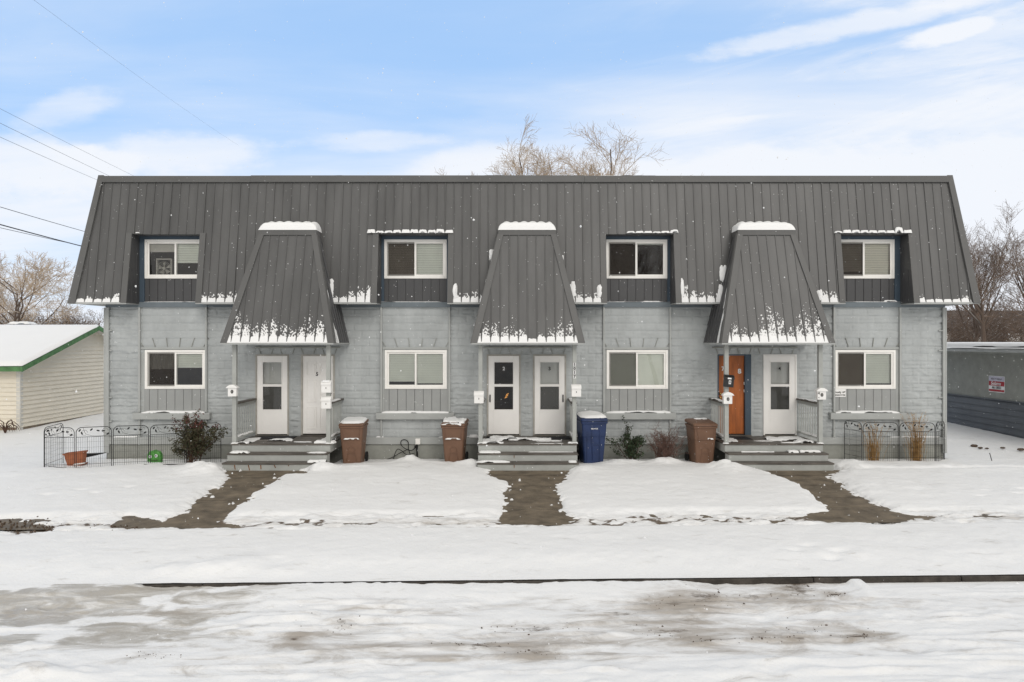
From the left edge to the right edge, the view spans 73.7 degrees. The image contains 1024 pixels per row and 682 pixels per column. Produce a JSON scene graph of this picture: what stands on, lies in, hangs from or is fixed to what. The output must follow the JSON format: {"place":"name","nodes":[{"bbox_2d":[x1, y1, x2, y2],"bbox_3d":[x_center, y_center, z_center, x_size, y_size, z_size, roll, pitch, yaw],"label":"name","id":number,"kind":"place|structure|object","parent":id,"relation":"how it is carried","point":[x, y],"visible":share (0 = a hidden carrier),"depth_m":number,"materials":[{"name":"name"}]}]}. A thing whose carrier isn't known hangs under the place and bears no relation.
{"place":"outdoors","nodes":[
{"label":"outdoors","id":0,"kind":"place"},
{"bbox_2d":[2,228,61,241],"bbox_3d":[-19.914,-4.497,28.100,0.020,1.032,24.261,0,0,-11],"label":"power line","id":1,"kind":"object","parent":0,"point":[30,234],"visible":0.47,"depth_m":28.23,"materials":[{"name":"black metal"}]},
{"bbox_2d":[0,224,80,245],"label":"power line","id":2,"kind":"object","parent":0,"point":[38,234],"visible":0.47,"depth_m":28.81,"materials":[{"name":"black metal"}]},
{"bbox_2d":[1,207,84,231],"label":"power line","id":3,"kind":"object","parent":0,"point":[39,218],"visible":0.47,"depth_m":28.74,"materials":[{"name":"black metal"}]},
{"bbox_2d":[1,137,96,179],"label":"power line","id":4,"kind":"object","parent":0,"point":[43,156],"visible":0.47,"depth_m":35.11,"materials":[{"name":"black metal"}]},
{"bbox_2d":[3,110,116,167],"bbox_3d":[-23.512,-10.751,34.800,0.012,3.651,55.598,0,0,-12],"label":"power line","id":5,"kind":"object","parent":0,"point":[64,141],"visible":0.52,"depth_m":37.48,"materials":[{"name":"black metal"}]},
{"bbox_2d":[13,129,108,175],"bbox_3d":[-23.781,-10.200,34.800,0.016,4.585,56.308,0,0,-15],"label":"power line","id":6,"kind":"object","parent":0,"point":[58,151],"visible":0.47,"depth_m":35.63,"materials":[{"name":"black metal"}]},
{"bbox_2d":[34,0,232,141],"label":"power line","id":7,"kind":"object","parent":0,"point":[116,60],"visible":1,"depth_m":50.84,"materials":[{"name":"black metal"}]},
{"bbox_2d":[147,450,162,461],"bbox_3d":[-8.866,2.854,16.942,0.346,0.302,0.147,0,0,5],"label":"garden ornament","id":8,"kind":"object","parent":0,"point":[157,455],"visible":0.69,"depth_m":16.89,"materials":[{"name":"green plastic"}]},
{"bbox_2d":[186,471,306,511],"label":"walkway","id":9,"kind":"structure","parent":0,"point":[241,486],"depth_m":14.10,"materials":[{"name":"brown concrete"}]},
{"bbox_2d":[0,507,1002,529],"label":"sidewalk","id":10,"kind":"structure","parent":0,"point":[555,516],"depth_m":11.95,"materials":[{"name":"grey concrete"}]},
{"bbox_2d":[0,413,1023,583],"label":"snow ground","id":11,"kind":"structure","parent":0,"point":[606,502],"depth_m":11.60,"materials":[{"name":"white snow"}]},
{"bbox_2d":[0,419,21,432],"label":"dead weed","id":12,"kind":"object","parent":11,"relation":"on","point":[4,428],"visible":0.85,"depth_m":22.39,"materials":[{"name":"brown plant"}]},
{"bbox_2d":[0,247,74,324],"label":"bare tree","id":13,"kind":"object","parent":11,"relation":"on","point":[35,280],"visible":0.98,"depth_m":46.99,"materials":[{"name":"brown plant"}]},
{"bbox_2d":[0,260,83,324],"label":"bare tree","id":14,"kind":"object","parent":11,"relation":"on","point":[12,305],"visible":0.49,"depth_m":51.04,"materials":[{"name":"brown plant"}]},
{"bbox_2d":[12,306,89,324],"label":"bare tree","id":15,"kind":"object","parent":11,"relation":"on","point":[47,322],"visible":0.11,"depth_m":57.37,"materials":[{"name":"brown plant"}]},
{"bbox_2d":[0,321,103,429],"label":"garage","id":16,"kind":"structure","parent":11,"relation":"on","point":[55,363],"depth_m":24.99,"materials":[{"name":"beige"}]},
{"bbox_2d":[20,305,87,324],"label":"bare tree","id":17,"kind":"object","parent":11,"relation":"on","point":[52,320],"visible":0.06,"depth_m":57.89,"materials":[{"name":"brown plant"}]},
{"bbox_2d":[22,301,103,325],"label":"bare tree","id":18,"kind":"object","parent":11,"relation":"on","point":[96,322],"visible":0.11,"depth_m":55.53,"materials":[{"name":"brown plant"}]},
{"bbox_2d":[38,313,93,324],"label":"bare tree","id":19,"kind":"object","parent":11,"relation":"on","point":[62,323],"visible":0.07,"depth_m":55.46,"materials":[{"name":"brown plant"}]},
{"bbox_2d":[62,450,87,465],"bbox_3d":[-10.637,2.872,16.658,0.484,0.328,0.274,-6,1,-8],"label":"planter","id":20,"kind":"object","parent":11,"relation":"on","point":[83,457],"visible":0.76,"depth_m":16.57,"materials":[{"name":"plastic"}]},
{"bbox_2d":[56,312,103,327],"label":"bare tree","id":21,"kind":"object","parent":11,"relation":"on","point":[76,320],"visible":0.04,"depth_m":53.34,"materials":[{"name":"brown plant"}]},
{"bbox_2d":[86,453,103,456],"bbox_3d":[-10.732,2.940,17.564,0.535,0.120,0.046,0,0,-18],"label":"edging offcut","id":22,"kind":"object","parent":11,"relation":"on","point":[93,454],"visible":0.61,"depth_m":17.55,"materials":[{"name":"black plastic"}]},
{"bbox_2d":[49,464,176,467],"bbox_3d":[-9.471,3.018,16.401,3.114,0.085,0.215,0,0,-9],"label":"garden edging","id":23,"kind":"object","parent":11,"relation":"on","point":[144,464],"visible":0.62,"depth_m":16.38,"materials":[{"name":"black rubber"}]},
{"bbox_2d":[44,422,220,466],"bbox_3d":[-9.322,2.571,16.707,3.964,1.038,1.068,0,0,0],"label":"garden fence","id":24,"kind":"object","parent":11,"relation":"on","point":[70,442],"visible":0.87,"depth_m":16.52,"materials":[{"name":"black metal"}]},
{"bbox_2d":[167,408,227,462],"bbox_3d":[-7.924,2.393,16.957,1.635,1.390,1.310,0,0,0],"label":"rose bush","id":25,"kind":"object","parent":11,"relation":"on","point":[191,443],"visible":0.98,"depth_m":16.93,"materials":[{"name":"green plant"}]},
{"bbox_2d":[338,417,368,462],"bbox_3d":[-4.021,2.533,17.381,0.632,1.155,0.872,0,0,-2],"label":"wheelie bin","id":26,"kind":"object","parent":11,"relation":"on","point":[353,433],"visible":0.97,"depth_m":17.04,"materials":[{"name":"brown plastic"}]},
{"bbox_2d":[441,416,468,461],"bbox_3d":[-1.449,2.532,17.381,0.632,1.156,0.872,0,0,3],"label":"wheelie bin","id":27,"kind":"object","parent":11,"relation":"on","point":[454,434],"visible":0.95,"depth_m":17.04,"materials":[{"name":"brown plastic"}]},
{"bbox_2d":[434,162,510,174],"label":"bare tree","id":28,"kind":"object","parent":11,"relation":"on","point":[472,172],"visible":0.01,"depth_m":43.15,"materials":[{"name":"brown plant"}]},
{"bbox_2d":[67,175,980,470],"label":"apartment building","id":29,"kind":"structure","parent":11,"relation":"on","point":[421,349],"depth_m":17.90,"materials":[{"name":"grey paint"}]},
{"bbox_2d":[156,258,172,274],"bbox_3d":[-9.320,-1.950,18.325,0.420,0.520,0.110,0,0,0],"label":"box fan","id":30,"kind":"object","parent":29,"relation":"in","point":[158,266],"visible":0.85,"depth_m":18.27,"materials":[{"name":"white plastic"}]},
{"bbox_2d":[145,239,198,278],"bbox_3d":[-8.908,-2.170,18.111,1.625,1.033,0.112,0,0,0],"label":"window","id":31,"kind":"structure","parent":29,"relation":"in","point":[163,245],"depth_m":18.10,"materials":[{"name":"white plastic"}]},
{"bbox_2d":[145,350,204,388],"bbox_3d":[-8.905,0.751,18.111,1.619,1.032,0.112,0,0,0],"label":"window","id":32,"kind":"structure","parent":29,"relation":"in","point":[159,364],"depth_m":18.09,"materials":[{"name":"white plastic"}]},
{"bbox_2d":[226,384,238,395],"bbox_3d":[-6.830,1.209,16.692,0.287,0.290,0.145,0,0,0],"label":"mailbox","id":33,"kind":"object","parent":29,"relation":"attached to","point":[233,390],"visible":1,"depth_m":16.65,"materials":[{"name":"white metal"}]},
{"bbox_2d":[255,354,288,435],"bbox_3d":[-6.348,1.437,18.115,0.877,2.163,0.170,0,0,0],"label":"door","id":34,"kind":"structure","parent":29,"relation":"in","point":[272,375],"depth_m":18.07,"materials":[{"name":"white paint"}]},
{"bbox_2d":[256,436,296,438],"bbox_3d":[-6.150,2.511,17.740,0.990,0.016,0.500,0,0,-2],"label":"doormat","id":35,"kind":"object","parent":29,"relation":"on","point":[269,437],"visible":0.8,"depth_m":17.71,"materials":[{"name":"black rubber"}]},
{"bbox_2d":[301,354,334,435],"bbox_3d":[-5.139,1.437,18.115,0.891,2.163,0.170,0,0,0],"label":"door","id":36,"kind":"structure","parent":29,"relation":"in","point":[313,366],"depth_m":18.10,"materials":[{"name":"white paint"}]},
{"bbox_2d":[321,396,331,408],"bbox_3d":[-4.540,1.503,16.701,0.242,0.299,0.127,0,0,0],"label":"mailbox","id":37,"kind":"object","parent":29,"relation":"attached to","point":[326,402],"visible":1,"depth_m":16.66,"materials":[{"name":"white metal"}]},
{"bbox_2d":[321,380,331,392],"bbox_3d":[-4.540,1.108,16.708,0.242,0.310,0.142,0,0,0],"label":"mailbox","id":38,"kind":"object","parent":29,"relation":"attached to","point":[326,385],"visible":1,"depth_m":16.66,"materials":[{"name":"white metal"}]},
{"bbox_2d":[384,239,446,278],"bbox_3d":[-2.553,-2.170,18.111,1.655,1.033,0.112,0,0,0],"label":"window","id":39,"kind":"structure","parent":29,"relation":"in","point":[400,259],"depth_m":18.09,"materials":[{"name":"white plastic"}]},
{"bbox_2d":[414,444,417,456],"bbox_3d":[-2.519,2.923,17.941,0.106,0.410,0.058,0,0,-28],"label":"cord plug","id":40,"kind":"object","parent":29,"relation":"attached to","point":[416,446],"visible":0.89,"depth_m":17.93,"materials":[{"name":"black plastic"}]},
{"bbox_2d":[388,439,414,458],"bbox_3d":[-2.996,2.864,17.980,0.977,0.553,0.020,0,0,0],"label":"power cable","id":41,"kind":"object","parent":40,"relation":"attached to","point":[404,450],"visible":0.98,"depth_m":17.97,"materials":[{"name":"black rubber"}]},
{"bbox_2d":[385,350,446,388],"bbox_3d":[-2.545,0.751,18.111,1.640,1.032,0.112,0,0,0],"label":"window","id":42,"kind":"structure","parent":29,"relation":"in","point":[415,372],"depth_m":18.15,"materials":[{"name":"glass"}]},
{"bbox_2d":[474,391,483,402],"bbox_3d":[-0.809,1.373,16.701,0.242,0.299,0.127,0,0,0],"label":"mailbox","id":43,"kind":"object","parent":29,"relation":"attached to","point":[478,396],"visible":1,"depth_m":16.66,"materials":[{"name":"white metal"}]},
{"bbox_2d":[487,354,520,435],"bbox_3d":[-0.220,1.437,18.109,0.891,2.163,0.183,0,0,0],"label":"door","id":44,"kind":"structure","parent":29,"relation":"in","point":[500,422],"depth_m":18.07,"materials":[{"name":"white paint"}]},
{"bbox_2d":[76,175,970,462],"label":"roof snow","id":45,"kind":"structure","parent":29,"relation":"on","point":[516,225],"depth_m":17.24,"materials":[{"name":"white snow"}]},
{"bbox_2d":[533,354,565,435],"bbox_3d":[0.996,1.437,18.109,0.876,2.163,0.183,0,0,0],"label":"door","id":46,"kind":"structure","parent":29,"relation":"in","point":[549,370],"depth_m":18.07,"materials":[{"name":"white paint"}]},
{"bbox_2d":[538,436,570,439],"bbox_3d":[1.080,2.511,17.680,0.840,0.016,0.500,0,0,-3],"label":"doormat","id":47,"kind":"object","parent":29,"relation":"on","point":[560,437],"visible":0.87,"depth_m":17.71,"materials":[{"name":"black rubber"}]},
{"bbox_2d":[571,384,580,396],"bbox_3d":[1.572,1.210,16.701,0.242,0.299,0.127,0,0,0],"label":"mailbox","id":48,"kind":"object","parent":29,"relation":"attached to","point":[575,390],"visible":1,"depth_m":16.66,"materials":[{"name":"white metal"}]},
{"bbox_2d":[606,239,666,278],"bbox_3d":[3.299,-2.170,18.107,1.619,1.033,0.105,0,0,0],"label":"window","id":49,"kind":"structure","parent":29,"relation":"in","point":[625,261],"depth_m":18.09,"materials":[{"name":"white plastic"}]},
{"bbox_2d":[606,350,667,388],"bbox_3d":[3.316,0.751,18.107,1.626,1.032,0.105,0,0,0],"label":"window","id":50,"kind":"structure","parent":29,"relation":"in","point":[650,367],"depth_m":18.09,"materials":[{"name":"white plastic"}]},
{"bbox_2d":[721,392,733,403],"bbox_3d":[5.271,1.391,16.692,0.287,0.290,0.145,0,0,0],"label":"mailbox","id":51,"kind":"object","parent":29,"relation":"attached to","point":[726,397],"visible":1,"depth_m":16.65,"materials":[{"name":"white metal"}]},
{"bbox_2d":[723,374,734,386],"bbox_3d":[5.304,0.977,16.698,0.242,0.299,0.131,5,0,0],"label":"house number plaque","id":52,"kind":"object","parent":29,"relation":"attached to","point":[728,380],"visible":1,"depth_m":16.66,"materials":[{"name":"black metal"}]},
{"bbox_2d":[717,436,752,439],"bbox_3d":[5.750,2.511,17.680,0.790,0.016,0.490,0,0,-2],"label":"doormat","id":53,"kind":"object","parent":29,"relation":"on","point":[740,437],"visible":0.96,"depth_m":17.71,"materials":[{"name":"black rubber"}]},
{"bbox_2d":[718,354,751,435],"bbox_3d":[5.889,1.437,18.115,0.882,2.163,0.170,0,0,0],"label":"door","id":54,"kind":"structure","parent":29,"relation":"in","point":[739,366],"depth_m":18.15,"materials":[{"name":"orange wood"}]},
{"bbox_2d":[763,354,796,435],"bbox_3d":[7.095,1.437,18.115,0.877,2.163,0.170,0,0,0],"label":"door","id":55,"kind":"structure","parent":29,"relation":"in","point":[779,378],"depth_m":18.07,"materials":[{"name":"white paint"}]},
{"bbox_2d":[814,388,827,399],"bbox_3d":[7.561,1.287,16.692,0.287,0.290,0.145,0,0,0],"label":"mailbox","id":56,"kind":"object","parent":29,"relation":"attached to","point":[820,393],"visible":1,"depth_m":16.65,"materials":[{"name":"white metal"}]},
{"bbox_2d":[835,389,845,396],"bbox_3d":[8.678,1.368,18.067,0.313,0.220,0.009,0,0,0],"label":"security sign","id":57,"kind":"object","parent":29,"relation":"attached to","point":[840,392],"visible":1,"depth_m":18.07,"materials":[{"name":"white plastic"}]},
{"bbox_2d":[835,350,895,388],"bbox_3d":[9.353,0.751,18.111,1.595,1.032,0.112,0,0,0],"label":"window","id":58,"kind":"structure","parent":29,"relation":"in","point":[852,371],"depth_m":18.09,"materials":[{"name":"white plastic"}]},
{"bbox_2d":[841,239,894,278],"bbox_3d":[9.322,-2.170,18.111,1.595,1.033,0.112,0,0,0],"label":"window","id":59,"kind":"structure","parent":29,"relation":"in","point":[854,253],"depth_m":18.09,"materials":[{"name":"white plastic"}]},
{"bbox_2d":[485,116,598,174],"bbox_3d":[1.735,-4.994,41.899,9.418,16.933,9.385,0,0,26],"label":"bare tree","id":60,"kind":"object","parent":11,"relation":"on","point":[547,167],"visible":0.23,"depth_m":39.47,"materials":[{"name":"brown plant"}]},
{"bbox_2d":[142,574,1023,586],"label":"kerb","id":61,"kind":"structure","parent":11,"relation":"on","point":[872,579],"depth_m":9.04,"materials":[{"name":"concrete"}]},
{"bbox_2d":[577,411,607,462],"bbox_3d":[2.008,2.439,17.343,0.695,1.282,0.959,0,0,-5],"label":"wheelie bin","id":62,"kind":"object","parent":11,"relation":"on","point":[591,431],"visible":0.98,"depth_m":16.97,"materials":[{"name":"blue plastic"}]},
{"bbox_2d":[573,155,621,175],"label":"bare tree","id":63,"kind":"object","parent":11,"relation":"on","point":[590,174],"visible":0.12,"depth_m":41.47,"materials":[{"name":"brown plant"}]},
{"bbox_2d":[550,122,669,175],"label":"bare tree","id":64,"kind":"object","parent":11,"relation":"on","point":[610,157],"visible":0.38,"depth_m":42.04,"materials":[{"name":"brown plant"}]},
{"bbox_2d":[606,415,647,459],"bbox_3d":[2.975,2.527,17.383,1.044,1.176,0.936,0,0,-43],"label":"evergreen shrub","id":65,"kind":"object","parent":11,"relation":"on","point":[630,451],"visible":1,"depth_m":17.28,"materials":[{"name":"green plant"}]},
{"bbox_2d":[646,422,689,458],"bbox_3d":[3.920,2.553,17.227,1.067,1.149,0.983,0,0,30],"label":"bare shrub","id":66,"kind":"object","parent":11,"relation":"on","point":[665,449],"visible":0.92,"depth_m":17.22,"materials":[{"name":"brown plant"}]},
{"bbox_2d":[685,417,717,462],"bbox_3d":[4.799,2.542,17.361,0.632,1.136,0.872,0,0,-3],"label":"wheelie bin","id":67,"kind":"object","parent":11,"relation":"on","point":[702,450],"visible":0.94,"depth_m":17.03,"materials":[{"name":"brown plastic"}]},
{"bbox_2d":[844,420,944,460],"bbox_3d":[9.987,2.591,17.602,2.542,1.038,0.562,0,0,4],"label":"garden fence","id":68,"kind":"object","parent":11,"relation":"on","point":[867,441],"visible":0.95,"depth_m":17.39,"materials":[{"name":"black metal"}]},
{"bbox_2d":[947,315,993,341],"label":"bare tree","id":69,"kind":"object","parent":11,"relation":"on","point":[953,338],"visible":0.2,"depth_m":52.42,"materials":[{"name":"plant"}]},
{"bbox_2d":[947,342,1023,438],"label":"flat roofed building","id":70,"kind":"structure","parent":11,"relation":"on","point":[969,404],"depth_m":23.08,"materials":[{"name":"grey paint"}]},
{"bbox_2d":[989,376,1004,392],"bbox_3d":[16.040,1.430,22.600,0.016,0.540,0.740,0,0,0],"label":"real estate sign","id":71,"kind":"object","parent":70,"relation":"attached to","point":[996,383],"visible":1,"depth_m":22.56,"materials":[{"name":"white"}]},
{"bbox_2d":[947,296,1023,341],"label":"bare tree","id":72,"kind":"object","parent":11,"relation":"on","point":[993,332],"visible":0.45,"depth_m":50.19,"materials":[{"name":"brown plant"}]},
{"bbox_2d":[947,304,1023,341],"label":"bare tree","id":73,"kind":"object","parent":11,"relation":"on","point":[960,323],"visible":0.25,"depth_m":54.17,"materials":[{"name":"brown plant"}]},
{"bbox_2d":[949,219,1023,341],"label":"bare tree","id":74,"kind":"object","parent":11,"relation":"on","point":[986,266],"visible":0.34,"depth_m":46.97,"materials":[{"name":"brown plant"}]},
{"bbox_2d":[956,201,1023,341],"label":"bare tree","id":75,"kind":"object","parent":11,"relation":"on","point":[980,322],"visible":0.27,"depth_m":43.85,"materials":[{"name":"brown plant"}]},
{"bbox_2d":[968,299,1023,341],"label":"bare tree","id":76,"kind":"object","parent":11,"relation":"on","point":[1021,326],"visible":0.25,"depth_m":53.12,"materials":[{"name":"plant"}]},
{"bbox_2d":[980,227,1023,326],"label":"bare tree","id":77,"kind":"object","parent":11,"relation":"on","point":[1021,291],"visible":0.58,"depth_m":46.28,"materials":[{"name":"brown plant"}]},
{"bbox_2d":[0,579,1023,681],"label":"road","id":78,"kind":"structure","parent":0,"point":[252,633],"depth_m":7.53,"materials":[{"name":"white snow"}]},
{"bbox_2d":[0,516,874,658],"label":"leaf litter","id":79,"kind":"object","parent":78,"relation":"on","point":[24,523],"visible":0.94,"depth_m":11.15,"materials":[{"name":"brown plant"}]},
{"bbox_2d":[0,0,1023,326],"label":"sky","id":80,"kind":"structure","parent":0,"point":[966,39],"materials":[{"name":"blue"}]},
{"bbox_2d":[2,0,1022,676],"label":"snowflakes","id":81,"kind":"object","parent":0,"point":[512,322],"visible":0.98,"depth_m":9.50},
{"bbox_2d":[488,471,568,509],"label":"walkway","id":82,"kind":"structure","parent":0,"point":[537,488],"depth_m":14.28,"materials":[{"name":"brown concrete"}]},
{"bbox_2d":[766,470,882,506],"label":"walkway","id":83,"kind":"structure","parent":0,"point":[830,494],"depth_m":14.28,"materials":[{"name":"brown concrete"}]},
{"bbox_2d":[859,424,888,460],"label":"ornamental grass","id":84,"kind":"object","parent":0,"point":[872,447],"depth_m":17.53,"materials":[{"name":"beige plant"}]},
{"bbox_2d":[900,412,929,460],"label":"ornamental grass","id":85,"kind":"object","parent":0,"point":[915,450],"depth_m":17.57,"materials":[{"name":"brown plant"}]},
{"label":"ground","id":86,"kind":"structure","parent":0,"visible":0},
{"bbox_2d":[0,313,13,324],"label":"bare tree","id":87,"kind":"object","parent":86,"relation":"on","point":[1,316],"visible":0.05,"depth_m":58.25,"materials":[{"name":"plant"}]},
{"bbox_2d":[947,310,1023,341],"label":"house","id":88,"kind":"structure","parent":86,"relation":"on","point":[990,317],"depth_m":63.45,"materials":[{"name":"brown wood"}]}
]}

